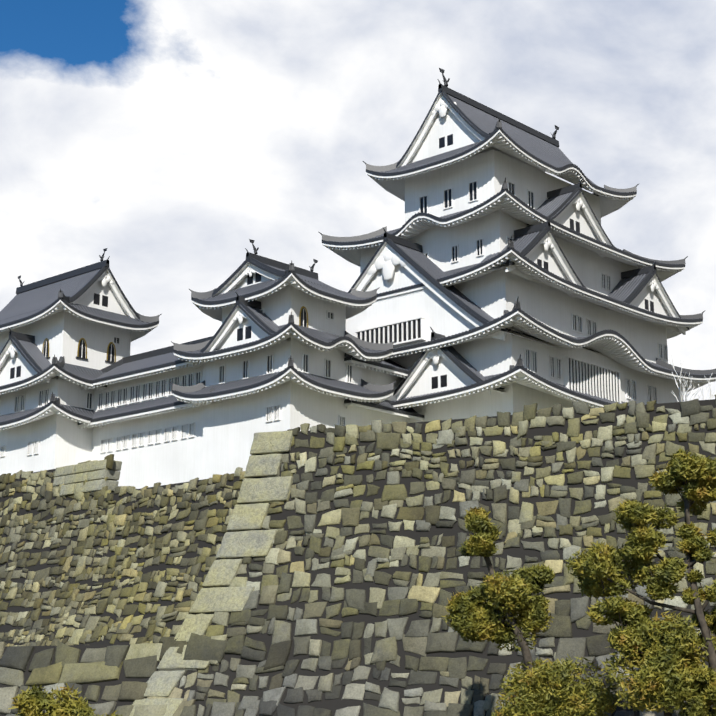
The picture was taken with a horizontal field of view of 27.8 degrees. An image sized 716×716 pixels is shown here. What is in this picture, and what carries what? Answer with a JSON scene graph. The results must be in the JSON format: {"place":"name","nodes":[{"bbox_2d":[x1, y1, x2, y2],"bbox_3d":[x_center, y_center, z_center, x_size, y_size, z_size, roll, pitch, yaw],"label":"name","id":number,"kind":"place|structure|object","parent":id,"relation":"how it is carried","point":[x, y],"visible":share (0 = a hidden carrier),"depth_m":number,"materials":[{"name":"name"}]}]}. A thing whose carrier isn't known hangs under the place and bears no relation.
{"place":"outdoors","nodes":[
{"label":"outdoors","id":0,"kind":"place"},
{"bbox_2d":[0,395,715,715],"bbox_3d":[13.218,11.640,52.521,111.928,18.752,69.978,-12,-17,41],"label":"stone wall","id":1,"kind":"structure","parent":0,"point":[360,573],"depth_m":49.80,"materials":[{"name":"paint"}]},
{"bbox_2d":[9,683,121,715],"bbox_3d":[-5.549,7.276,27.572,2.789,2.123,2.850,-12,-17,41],"label":"bush","id":2,"kind":"object","parent":1,"relation":"on","point":[34,701],"visible":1,"depth_m":27.45,"materials":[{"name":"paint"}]},
{"bbox_2d":[129,431,292,715],"bbox_3d":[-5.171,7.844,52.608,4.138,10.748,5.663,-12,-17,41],"label":"wall cornerstones","id":3,"kind":"object","parent":1,"relation":"attached to","point":[254,541],"visible":0.65,"depth_m":52.70,"materials":[{"name":"beige stone"}]},
{"bbox_2d":[442,506,621,715],"bbox_3d":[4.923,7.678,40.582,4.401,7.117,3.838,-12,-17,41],"label":"pine tree","id":4,"kind":"object","parent":1,"relation":"on","point":[556,690],"visible":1,"depth_m":40.23,"materials":[{"name":"plant"}]},
{"bbox_2d":[565,447,715,715],"bbox_3d":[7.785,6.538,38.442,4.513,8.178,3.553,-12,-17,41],"label":"pine tree","id":5,"kind":"object","parent":1,"relation":"on","point":[665,654],"visible":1,"depth_m":38.01,"materials":[{"name":"plant"}]},
{"bbox_2d":[669,355,715,401],"bbox_3d":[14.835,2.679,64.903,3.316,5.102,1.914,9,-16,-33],"label":"bare tree","id":6,"kind":"object","parent":1,"relation":"on","point":[686,395],"visible":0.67,"depth_m":65.23,"materials":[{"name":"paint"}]},
{"bbox_2d":[0,0,715,400],"label":"sky","id":7,"kind":"structure","parent":0,"point":[167,137],"materials":[{"name":"white"}]},
{"label":"ground","id":8,"kind":"structure","parent":0,"visible":0},
{"bbox_3d":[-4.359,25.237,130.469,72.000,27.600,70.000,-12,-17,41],"label":"castle mound","id":9,"kind":"object","parent":8,"relation":"on","visible":0},
{"bbox_2d":[0,248,160,474],"bbox_3d":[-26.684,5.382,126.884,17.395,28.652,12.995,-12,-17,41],"label":"castle turret","id":10,"kind":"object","parent":9,"relation":"on","point":[64,336],"visible":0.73,"depth_m":122.65,"materials":[{"name":"paint"}]},
{"bbox_2d":[0,454,244,645],"bbox_3d":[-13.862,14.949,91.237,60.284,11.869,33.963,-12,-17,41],"label":"stone wall","id":11,"kind":"structure","parent":9,"relation":"attached to","point":[124,565],"depth_m":70.99,"materials":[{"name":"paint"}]},
{"bbox_2d":[53,459,121,495],"bbox_3d":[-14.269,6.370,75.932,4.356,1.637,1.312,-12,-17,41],"label":"stone blocks","id":12,"kind":"structure","parent":11,"relation":"attached to","point":[96,484],"depth_m":75.08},
{"bbox_2d":[78,336,221,488],"bbox_3d":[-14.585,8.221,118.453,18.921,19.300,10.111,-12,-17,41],"label":"gallery","id":13,"kind":"object","parent":9,"relation":"on","point":[150,434],"visible":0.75,"depth_m":116.31,"materials":[{"name":"paint"}]},
{"bbox_2d":[170,239,395,479],"bbox_3d":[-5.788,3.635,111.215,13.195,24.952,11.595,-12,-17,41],"label":"castle turret","id":14,"kind":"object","parent":9,"relation":"on","point":[282,341],"visible":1,"depth_m":108.91,"materials":[{"name":"paint"}]},
{"bbox_2d":[344,353,423,425],"bbox_3d":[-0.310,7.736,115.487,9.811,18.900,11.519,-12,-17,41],"label":"gallery","id":15,"kind":"object","parent":9,"relation":"on","point":[386,372],"visible":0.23,"depth_m":113.36,"materials":[{"name":"paint"}]},
{"bbox_2d":[319,68,715,422],"bbox_3d":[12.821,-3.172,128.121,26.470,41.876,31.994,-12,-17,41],"label":"keep","id":16,"kind":"structure","parent":9,"relation":"on","point":[501,271],"depth_m":119.76,"materials":[{"name":"paint"}]}
]}

